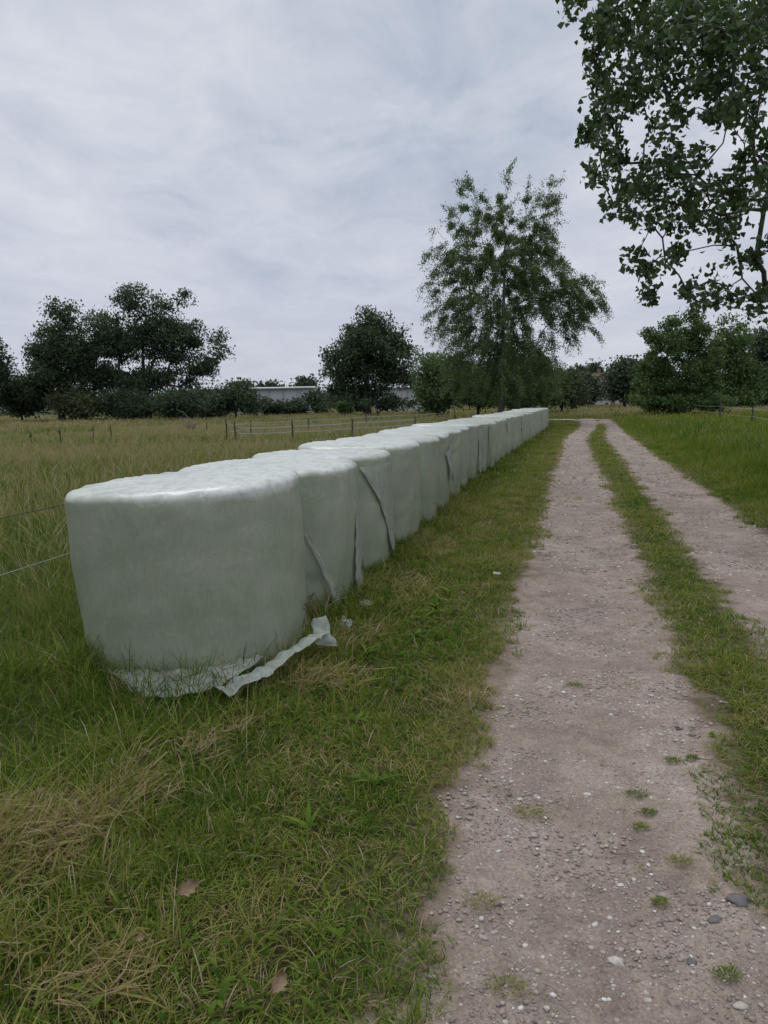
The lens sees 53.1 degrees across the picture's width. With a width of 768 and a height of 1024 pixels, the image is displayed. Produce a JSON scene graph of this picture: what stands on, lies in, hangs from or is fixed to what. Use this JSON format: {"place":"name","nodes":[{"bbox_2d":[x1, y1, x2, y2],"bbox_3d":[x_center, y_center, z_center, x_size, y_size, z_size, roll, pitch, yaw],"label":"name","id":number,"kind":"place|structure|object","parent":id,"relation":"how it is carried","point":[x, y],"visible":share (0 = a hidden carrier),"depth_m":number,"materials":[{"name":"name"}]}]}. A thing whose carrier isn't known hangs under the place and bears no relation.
{"place":"outdoors","nodes":[
{"label":"outdoors","id":0,"kind":"place"},
{"bbox_2d":[0,400,767,1023],"bbox_3d":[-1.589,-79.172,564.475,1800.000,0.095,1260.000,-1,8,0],"label":"ground","id":1,"kind":"structure","parent":0,"point":[278,950],"depth_m":2.90,"materials":[{"name":"plant"}]},
{"bbox_2d":[0,337,26,407],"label":"broadleaf tree","id":2,"kind":"object","parent":1,"relation":"on","point":[5,373],"visible":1,"depth_m":78.50,"materials":[{"name":"green plant"}]},
{"bbox_2d":[0,368,55,420],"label":"shrub","id":3,"kind":"object","parent":1,"relation":"on","point":[17,408],"visible":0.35,"depth_m":81.73,"materials":[{"name":"green plant"}]},
{"bbox_2d":[0,504,68,575],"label":"electric fence","id":4,"kind":"object","parent":1,"relation":"on","point":[39,562],"visible":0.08,"depth_m":5.03,"materials":[{"name":"metal"}]},
{"bbox_2d":[6,295,111,420],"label":"broadleaf tree","id":5,"kind":"object","parent":1,"relation":"on","point":[55,352],"visible":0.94,"depth_m":79.22,"materials":[{"name":"green plant"}]},
{"bbox_2d":[42,384,105,420],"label":"shrub","id":6,"kind":"object","parent":1,"relation":"on","point":[75,404],"visible":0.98,"depth_m":78.02,"materials":[{"name":"green plant"}]},
{"bbox_2d":[91,388,157,420],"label":"shrub","id":7,"kind":"object","parent":1,"relation":"on","point":[119,403],"visible":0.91,"depth_m":78.80,"materials":[{"name":"green plant"}]},
{"bbox_2d":[75,281,235,418],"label":"oak tree","id":8,"kind":"object","parent":1,"relation":"on","point":[115,339],"visible":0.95,"depth_m":82.49,"materials":[{"name":"green plant"}]},
{"bbox_2d":[138,387,210,419],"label":"shrub","id":9,"kind":"object","parent":1,"relation":"on","point":[188,403],"visible":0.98,"depth_m":77.38,"materials":[{"name":"green plant"}]},
{"bbox_2d":[178,410,199,430],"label":"dead shrub","id":10,"kind":"object","parent":1,"relation":"on","point":[194,426],"visible":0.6,"depth_m":41.66,"materials":[{"name":"plant"}]},
{"bbox_2d":[177,879,204,896],"bbox_3d":[-0.571,1.109,2.280,0.084,0.024,0.050,-18,55,-26],"label":"dead leaf","id":11,"kind":"object","parent":1,"relation":"on","point":[187,887],"visible":1,"depth_m":2.28,"materials":[{"name":"plant"}]},
{"bbox_2d":[64,466,336,696],"bbox_3d":[-1.079,0.345,4.625,1.587,1.106,1.653,-2,9,12],"label":"silage bale","id":12,"kind":"object","parent":1,"relation":"on","point":[199,564],"visible":0.85,"depth_m":4.18},
{"bbox_2d":[194,388,233,418],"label":"shrub","id":13,"kind":"object","parent":1,"relation":"on","point":[212,411],"visible":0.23,"depth_m":80.67,"materials":[{"name":"green plant"}]},
{"bbox_2d":[204,378,267,417],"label":"shrub","id":14,"kind":"object","parent":1,"relation":"on","point":[241,397],"visible":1,"depth_m":72.65,"materials":[{"name":"green plant"}]},
{"bbox_2d":[224,377,255,387],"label":"distant tree","id":15,"kind":"object","parent":1,"relation":"on","point":[247,381],"visible":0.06,"depth_m":186.26,"materials":[{"name":"green plant"}]},
{"bbox_2d":[169,386,317,412],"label":"greenhouse shed","id":16,"kind":"structure","parent":1,"relation":"on","point":[275,393],"depth_m":123.49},
{"bbox_2d":[0,559,511,1023],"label":"clover","id":17,"kind":"object","parent":1,"relation":"on","point":[307,824],"visible":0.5,"depth_m":2.73,"materials":[{"name":"green plant"}]},
{"bbox_2d":[179,457,362,614],"bbox_3d":[-0.873,0.153,6.045,1.345,1.093,1.325,1,9,16],"label":"silage bale","id":18,"kind":"object","parent":1,"relation":"on","point":[329,495],"visible":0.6,"depth_m":5.61},
{"bbox_2d":[255,379,286,386],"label":"distant tree","id":19,"kind":"object","parent":1,"relation":"on","point":[269,383],"visible":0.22,"depth_m":185.25,"materials":[{"name":"green plant"}]},
{"bbox_2d":[251,395,291,415],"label":"hedge bush","id":20,"kind":"object","parent":1,"relation":"on","point":[273,407],"visible":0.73,"depth_m":86.27,"materials":[{"name":"green plant"}]},
{"bbox_2d":[271,968,286,993],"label":"dead leaf","id":21,"kind":"object","parent":1,"relation":"on","point":[279,982],"visible":1,"depth_m":1.94,"materials":[{"name":"plant"}]},
{"bbox_2d":[0,438,580,1019],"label":"dry straw","id":22,"kind":"object","parent":1,"relation":"on","point":[48,840],"visible":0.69,"depth_m":2.74,"materials":[{"name":"yellow plant"}]},
{"bbox_2d":[135,933,149,940],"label":"dead leaf","id":23,"kind":"object","parent":22,"relation":"on","point":[141,936],"visible":1,"depth_m":2.11,"materials":[{"name":"plant"}]},
{"bbox_2d":[339,616,353,629],"bbox_3d":[-0.253,0.740,5.117,0.072,0.049,0.128,-39,34,-27],"label":"film scrap","id":24,"kind":"object","parent":22,"relation":"on","point":[347,620],"visible":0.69,"depth_m":5.11,"materials":[{"name":"plastic"}]},
{"bbox_2d":[276,396,314,416],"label":"hedge bush","id":25,"kind":"object","parent":1,"relation":"on","point":[297,406],"visible":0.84,"depth_m":87.94,"materials":[{"name":"green plant"}]},
{"bbox_2d":[288,373,323,391],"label":"distant tree","id":26,"kind":"object","parent":1,"relation":"on","point":[303,380],"visible":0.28,"depth_m":185.91,"materials":[{"name":"green plant"}]},
{"bbox_2d":[302,592,313,630],"bbox_3d":[-0.484,0.672,4.786,0.106,0.350,0.038,-6,10,-31],"label":"dry weed","id":27,"kind":"object","parent":1,"relation":"on","point":[305,604],"visible":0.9,"depth_m":4.78,"materials":[{"name":"plant"}]},
{"bbox_2d":[299,389,330,413],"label":"hedge bush","id":28,"kind":"object","parent":1,"relation":"on","point":[312,399],"visible":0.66,"depth_m":90.16,"materials":[{"name":"green plant"}]},
{"bbox_2d":[251,448,394,571],"bbox_3d":[-0.577,-0.034,7.327,1.319,1.091,1.298,1,8,11],"label":"silage bale","id":29,"kind":"object","parent":1,"relation":"on","point":[375,479],"visible":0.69,"depth_m":6.91},
{"bbox_2d":[234,416,415,441],"bbox_3d":[-1.507,-3.106,29.974,1.188,1.121,9.683,6,11,43],"label":"tape fence","id":30,"kind":"object","parent":1,"relation":"on","point":[351,428],"visible":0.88,"depth_m":28.24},
{"bbox_2d":[225,410,455,439],"bbox_3d":[-1.207,-4.560,39.987,1.162,1.152,22.776,3,9,28],"label":"tape fence","id":31,"kind":"object","parent":1,"relation":"on","point":[454,416],"visible":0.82,"depth_m":36.97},
{"bbox_2d":[331,400,354,414],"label":"bush","id":32,"kind":"object","parent":1,"relation":"on","point":[347,409],"visible":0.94,"depth_m":75.72,"materials":[{"name":"green plant"}]},
{"bbox_2d":[297,439,420,543],"bbox_3d":[-0.269,-0.243,8.589,1.320,1.093,1.316,1,9,15],"label":"silage bale","id":33,"kind":"object","parent":1,"relation":"on","point":[405,457],"visible":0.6,"depth_m":8.14},
{"bbox_2d":[360,599,372,607],"bbox_3d":[-0.131,0.667,5.617,0.060,0.034,0.110,-39,33,-27],"label":"film scrap","id":34,"kind":"object","parent":1,"relation":"on","point":[365,600],"visible":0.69,"depth_m":5.62,"materials":[{"name":"plastic"}]},
{"bbox_2d":[316,305,423,415],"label":"round tree","id":35,"kind":"object","parent":1,"relation":"on","point":[359,344],"visible":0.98,"depth_m":77.46,"materials":[{"name":"green plant"}]},
{"bbox_2d":[0,377,763,414],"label":"wood","id":36,"kind":"object","parent":1,"relation":"on","point":[1,412],"visible":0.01,"depth_m":231.40,"materials":[{"name":"green plant"}]},
{"bbox_2d":[155,419,611,427],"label":"gravel bend","id":37,"kind":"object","parent":1,"relation":"on","point":[549,419],"visible":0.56,"depth_m":54.97,"materials":[{"name":"gravel"}]},
{"bbox_2d":[0,403,767,678],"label":"meadow grass","id":38,"kind":"structure","parent":1,"relation":"on","point":[126,450],"depth_m":19.09,"materials":[{"name":"plant"}]},
{"bbox_2d":[336,436,439,523],"bbox_3d":[0.047,-0.421,9.876,1.309,1.096,1.305,1,8,14],"label":"silage bale","id":39,"kind":"object","parent":1,"relation":"on","point":[429,458],"visible":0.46,"depth_m":9.47},
{"bbox_2d":[375,386,422,411],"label":"greenhouse shed","id":40,"kind":"structure","parent":1,"relation":"on","point":[407,392],"depth_m":116.64,"materials":[{"name":"white"}]},
{"bbox_2d":[363,432,454,509],"bbox_3d":[0.343,-0.596,11.130,1.345,1.095,1.306,0,9,11],"label":"silage bale","id":41,"kind":"object","parent":1,"relation":"on","point":[446,460],"visible":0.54,"depth_m":10.80},
{"bbox_2d":[378,428,461,496],"bbox_3d":[0.580,-0.793,12.406,1.324,1.097,1.334,2,9,16],"label":"silage bale","id":42,"kind":"object","parent":1,"relation":"on","point":[455,438],"visible":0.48,"depth_m":12.04},
{"bbox_2d":[396,426,469,487],"bbox_3d":[0.863,-0.975,13.684,1.300,1.094,1.312,1,9,13],"label":"silage bale","id":43,"kind":"object","parent":1,"relation":"on","point":[464,430],"visible":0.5,"depth_m":13.33},
{"bbox_2d":[408,351,463,415],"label":"bushy tree","id":44,"kind":"object","parent":1,"relation":"on","point":[427,387],"visible":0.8,"depth_m":63.88,"materials":[{"name":"green plant"}]},
{"bbox_2d":[411,423,480,479],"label":"silage bale","id":45,"kind":"object","parent":1,"relation":"on","point":[474,443],"visible":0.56,"depth_m":14.51},
{"bbox_2d":[439,422,491,473],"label":"silage bale","id":46,"kind":"object","parent":1,"relation":"on","point":[484,435],"visible":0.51,"depth_m":15.86},
{"bbox_2d":[443,421,496,467],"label":"silage bale","id":47,"kind":"object","parent":1,"relation":"on","point":[493,430],"visible":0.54,"depth_m":17.06},
{"bbox_2d":[448,419,500,461],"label":"silage bale","id":48,"kind":"object","parent":1,"relation":"on","point":[498,446],"visible":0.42,"depth_m":18.39},
{"bbox_2d":[437,361,522,414],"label":"bushy tree","id":49,"kind":"object","parent":1,"relation":"on","point":[479,407],"visible":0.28,"depth_m":61.89,"materials":[{"name":"green plant"}]},
{"bbox_2d":[460,418,508,457],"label":"silage bale","id":50,"kind":"object","parent":1,"relation":"on","point":[504,426],"visible":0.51,"depth_m":19.63},
{"bbox_2d":[472,416,510,453],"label":"silage bale","id":51,"kind":"object","parent":1,"relation":"on","point":[508,446],"visible":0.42,"depth_m":20.88},
{"bbox_2d":[472,415,517,451],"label":"silage bale","id":52,"kind":"object","parent":1,"relation":"on","point":[514,429],"visible":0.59,"depth_m":22.10},
{"bbox_2d":[485,414,524,444],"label":"silage bale","id":53,"kind":"object","parent":1,"relation":"on","point":[523,428],"visible":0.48,"depth_m":24.70},
{"bbox_2d":[494,414,522,448],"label":"silage bale","id":54,"kind":"object","parent":1,"relation":"on","point":[520,429],"visible":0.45,"depth_m":23.54},
{"bbox_2d":[494,413,525,440],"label":"silage bale","id":55,"kind":"object","parent":1,"relation":"on","point":[524,414],"visible":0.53,"depth_m":26.03},
{"bbox_2d":[493,412,529,441],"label":"silage bale","id":56,"kind":"object","parent":1,"relation":"on","point":[527,424],"visible":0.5,"depth_m":27.27},
{"bbox_2d":[415,157,613,412],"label":"birch tree","id":57,"kind":"object","parent":1,"relation":"on","point":[503,364],"visible":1,"depth_m":45.40,"materials":[{"name":"green plant"}]},
{"bbox_2d":[503,411,535,436],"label":"silage bale","id":58,"kind":"object","parent":1,"relation":"on","point":[534,420],"visible":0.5,"depth_m":29.77},
{"bbox_2d":[510,410,538,433],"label":"silage bale","id":59,"kind":"object","parent":1,"relation":"on","point":[537,419],"visible":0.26,"depth_m":32.37},
{"bbox_2d":[512,409,541,432],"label":"silage bale","id":60,"kind":"object","parent":1,"relation":"on","point":[540,417],"visible":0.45,"depth_m":33.64},
{"bbox_2d":[518,410,536,435],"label":"silage bale","id":61,"kind":"object","parent":1,"relation":"on","point":[536,419],"visible":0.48,"depth_m":31.12},
{"bbox_2d":[526,412,532,438],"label":"silage bale","id":62,"kind":"object","parent":1,"relation":"on","point":[531,427],"visible":0.14,"depth_m":28.49},
{"bbox_2d":[521,408,546,428],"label":"silage bale","id":63,"kind":"object","parent":1,"relation":"on","point":[545,414],"visible":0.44,"depth_m":37.44},
{"bbox_2d":[504,353,564,410],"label":"bushy tree","id":64,"kind":"object","parent":1,"relation":"on","point":[538,394],"visible":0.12,"depth_m":64.32,"materials":[{"name":"green plant"}]},
{"bbox_2d":[540,409,542,430],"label":"silage bale","id":65,"kind":"object","parent":1,"relation":"on","point":[542,420],"visible":0.1,"depth_m":34.88},
{"bbox_2d":[542,409,544,429],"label":"silage bale","id":66,"kind":"object","parent":1,"relation":"on","point":[543,419],"visible":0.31,"depth_m":36.19},
{"bbox_2d":[533,362,596,412],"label":"bushy tree","id":67,"kind":"object","parent":1,"relation":"on","point":[581,389],"visible":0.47,"depth_m":72.47,"materials":[{"name":"green plant"}]},
{"bbox_2d":[565,364,605,406],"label":"distant tree","id":68,"kind":"object","parent":1,"relation":"on","point":[592,381],"visible":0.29,"depth_m":117.54,"materials":[{"name":"green plant"}]},
{"bbox_2d":[585,357,604,372],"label":"distant tree","id":69,"kind":"object","parent":1,"relation":"on","point":[593,367],"visible":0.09,"depth_m":146.52,"materials":[{"name":"green plant"}]},
{"bbox_2d":[587,398,610,405],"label":"parked car","id":70,"kind":"object","parent":1,"relation":"on","point":[602,403],"visible":0.41,"depth_m":130.06,"materials":[{"name":"white paint"}]},
{"bbox_2d":[592,369,628,405],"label":"farmhouse","id":71,"kind":"object","parent":1,"relation":"on","point":[598,373],"visible":0.14,"depth_m":134.66,"materials":[{"name":"brick"}]},
{"bbox_2d":[595,354,643,406],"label":"distant tree","id":72,"kind":"object","parent":1,"relation":"on","point":[614,387],"visible":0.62,"depth_m":109.72,"materials":[{"name":"green plant"}]},
{"bbox_2d":[622,354,680,406],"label":"distant tree","id":73,"kind":"object","parent":1,"relation":"on","point":[632,377],"visible":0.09,"depth_m":107.72,"materials":[{"name":"green plant"}]},
{"bbox_2d":[555,0,767,323],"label":"poplar tree","id":74,"kind":"object","parent":1,"relation":"on","point":[719,44],"visible":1,"depth_m":9.24,"materials":[{"name":"green plant"}]},
{"bbox_2d":[583,417,767,919],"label":"grass strip","id":75,"kind":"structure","parent":1,"relation":"on","point":[713,666],"depth_m":4.69,"materials":[{"name":"plant"}]},
{"bbox_2d":[623,302,740,414],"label":"bushy tree","id":76,"kind":"object","parent":1,"relation":"on","point":[664,384],"visible":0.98,"depth_m":56.47,"materials":[{"name":"green plant"}]},
{"bbox_2d":[689,400,767,420],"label":"pasture fence","id":77,"kind":"object","parent":1,"relation":"on","point":[752,417],"visible":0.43,"depth_m":44.55,"materials":[{"name":"wood"}]},
{"bbox_2d":[700,312,767,407],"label":"broadleaf tree","id":78,"kind":"object","parent":1,"relation":"on","point":[741,368],"visible":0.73,"depth_m":76.42,"materials":[{"name":"green plant"}]},
{"bbox_2d":[738,324,767,405],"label":"broadleaf tree","id":79,"kind":"object","parent":1,"relation":"on","point":[761,350],"visible":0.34,"depth_m":85.93,"materials":[{"name":"green plant"}]},
{"bbox_2d":[760,344,767,398],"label":"broadleaf tree","id":80,"kind":"object","parent":1,"relation":"on","point":[765,381],"visible":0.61,"depth_m":82.71,"materials":[{"name":"green plant"}]},
{"bbox_2d":[0,0,767,410],"label":"sky","id":81,"kind":"structure","parent":0,"point":[289,166],"materials":[{"name":"grey"}]},
{"bbox_2d":[351,420,767,1023],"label":"gravel track","id":82,"kind":"structure","parent":0,"point":[593,732],"depth_m":2.80,"materials":[{"name":"gravel"}]},
{"bbox_2d":[424,972,437,978],"bbox_3d":[0.126,1.242,2.059,0.036,0.010,0.020,-1,8,0],"label":"stone","id":83,"kind":"object","parent":82,"relation":"on","point":[429,976],"visible":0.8,"depth_m":2.05,"materials":[{"name":"stone"}]},
{"bbox_2d":[463,889,502,909],"bbox_3d":[0.301,1.192,2.365,0.140,0.012,0.102,-1,8,0],"label":"weed tuft","id":84,"kind":"object","parent":82,"relation":"on","point":[484,895],"visible":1,"depth_m":2.37,"materials":[{"name":"green plant"}]},
{"bbox_2d":[478,934,487,940],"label":"stone","id":85,"kind":"object","parent":82,"relation":"on","point":[483,936],"visible":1,"depth_m":2.22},
{"bbox_2d":[484,970,530,998],"bbox_3d":[0.322,1.245,2.026,0.124,0.012,0.109,-1,8,0],"label":"weed tuft","id":86,"kind":"object","parent":82,"relation":"on","point":[508,980],"visible":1,"depth_m":2.03,"materials":[{"name":"green plant"}]},
{"bbox_2d":[508,805,548,820],"bbox_3d":[0.540,1.119,2.870,0.153,0.012,0.119,-1,8,0],"label":"weed tuft","id":87,"kind":"object","parent":82,"relation":"on","point":[525,815],"visible":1,"depth_m":2.87,"materials":[{"name":"green plant"}]},
{"bbox_2d":[530,832,538,836],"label":"stone","id":88,"kind":"object","parent":82,"relation":"on","point":[534,834],"visible":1,"depth_m":2.74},
{"bbox_2d":[567,681,584,686],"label":"weed tuft","id":89,"kind":"object","parent":82,"relation":"on","point":[577,682],"visible":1,"depth_m":4.18,"materials":[{"name":"green plant"}]},
{"bbox_2d":[450,430,765,869],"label":"rut weeds","id":90,"kind":"object","parent":82,"relation":"on","point":[605,683],"visible":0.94,"depth_m":4.19,"materials":[{"name":"green plant"}]},
{"bbox_2d":[607,956,623,966],"bbox_3d":[0.647,1.252,2.142,0.048,0.012,0.039,-1,8,0],"label":"stone","id":91,"kind":"object","parent":82,"relation":"on","point":[615,960],"visible":1,"depth_m":2.14,"materials":[{"name":"stone"}]},
{"bbox_2d":[624,788,651,799],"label":"weed tuft","id":92,"kind":"object","parent":82,"relation":"on","point":[635,791],"visible":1,"depth_m":3.01,"materials":[{"name":"green plant"}]},
{"bbox_2d":[632,821,651,829],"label":"weed tuft","id":93,"kind":"object","parent":82,"relation":"on","point":[639,824],"visible":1,"depth_m":2.79,"materials":[{"name":"green plant"}]},
{"bbox_2d":[634,807,658,815],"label":"weed tuft","id":94,"kind":"object","parent":82,"relation":"on","point":[647,809],"visible":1,"depth_m":2.88,"materials":[{"name":"green plant"}]},
{"bbox_2d":[642,997,651,1002],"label":"stone","id":95,"kind":"object","parent":82,"relation":"on","point":[646,1000],"visible":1,"depth_m":2.00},
{"bbox_2d":[655,877,664,882],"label":"stone","id":96,"kind":"object","parent":82,"relation":"on","point":[658,879],"visible":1,"depth_m":2.49,"materials":[{"name":"stone"}]},
{"bbox_2d":[650,894,670,906],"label":"weed tuft","id":97,"kind":"object","parent":82,"relation":"on","point":[659,899],"visible":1,"depth_m":2.37,"materials":[{"name":"green plant"}]},
{"bbox_2d":[656,892,672,898],"bbox_3d":[0.883,1.202,2.411,0.050,0.013,0.031,4,10,33],"label":"stone","id":98,"kind":"object","parent":82,"relation":"on","point":[662,894],"visible":0.93,"depth_m":2.41,"materials":[{"name":"stone"}]},
{"bbox_2d":[667,999,679,1006],"bbox_3d":[0.750,1.266,1.984,0.034,0.010,0.031,-1,8,0],"label":"stone","id":99,"kind":"object","parent":82,"relation":"on","point":[673,1002],"visible":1,"depth_m":1.98,"materials":[{"name":"stone"}]},
{"bbox_2d":[665,756,685,763],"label":"weed tuft","id":100,"kind":"object","parent":82,"relation":"on","point":[674,759],"visible":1,"depth_m":3.26,"materials":[{"name":"green plant"}]},
{"bbox_2d":[663,853,696,865],"bbox_3d":[0.991,1.157,2.568,0.116,0.012,0.086,-1,8,0],"label":"weed tuft","id":101,"kind":"object","parent":82,"relation":"on","point":[674,858],"visible":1,"depth_m":2.57,"materials":[{"name":"green plant"}]},
{"bbox_2d":[684,754,697,759],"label":"weed tuft","id":102,"kind":"object","parent":82,"relation":"on","point":[691,756],"visible":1,"depth_m":3.26,"materials":[{"name":"green plant"}]},
{"bbox_2d":[686,958,696,965],"bbox_3d":[0.847,1.237,2.116,0.029,0.007,0.028,1,9,17],"label":"stone","id":103,"kind":"object","parent":82,"relation":"on","point":[691,961],"visible":1,"depth_m":2.11,"materials":[{"name":"stone"}]},
{"bbox_2d":[708,915,721,923],"bbox_3d":[0.979,1.204,2.272,0.046,0.012,0.038,-1,8,0],"label":"stone","id":104,"kind":"object","parent":82,"relation":"on","point":[715,919],"visible":1,"depth_m":2.27,"materials":[{"name":"stone"}]},
{"bbox_2d":[709,963,743,982],"bbox_3d":[0.911,1.223,2.042,0.097,0.012,0.074,-1,8,0],"label":"weed tuft","id":105,"kind":"object","parent":82,"relation":"on","point":[731,968],"visible":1,"depth_m":2.05,"materials":[{"name":"green plant"}]},
{"bbox_2d":[725,893,753,907],"bbox_3d":[1.083,1.188,2.350,0.060,0.020,0.066,-8,11,-41],"label":"stone","id":106,"kind":"object","parent":82,"relation":"on","point":[738,900],"visible":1,"depth_m":2.35,"materials":[{"name":"stone"}]},
{"bbox_2d":[732,1001,748,1009],"bbox_3d":[0.905,1.251,1.947,0.043,0.010,0.026,-4,8,-16],"label":"stone","id":107,"kind":"object","parent":82,"relation":"on","point":[739,1005],"visible":1,"depth_m":1.94,"materials":[{"name":"stone"}]},
{"bbox_2d":[723,823,759,837],"bbox_3d":[1.255,1.115,2.692,0.153,0.012,0.100,-1,8,0],"label":"weed tuft","id":108,"kind":"object","parent":82,"relation":"on","point":[738,827],"visible":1,"depth_m":2.70,"materials":[{"name":"green plant"}]},
{"bbox_2d":[603,420,767,686],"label":"gravel track","id":109,"kind":"structure","parent":0,"point":[738,581],"depth_m":8.41,"materials":[{"name":"gravel"}]},
{"bbox_2d":[607,406,767,527],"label":"tall grass","id":110,"kind":"structure","parent":0,"point":[695,444],"depth_m":20.39,"materials":[{"name":"plant"}]}
]}

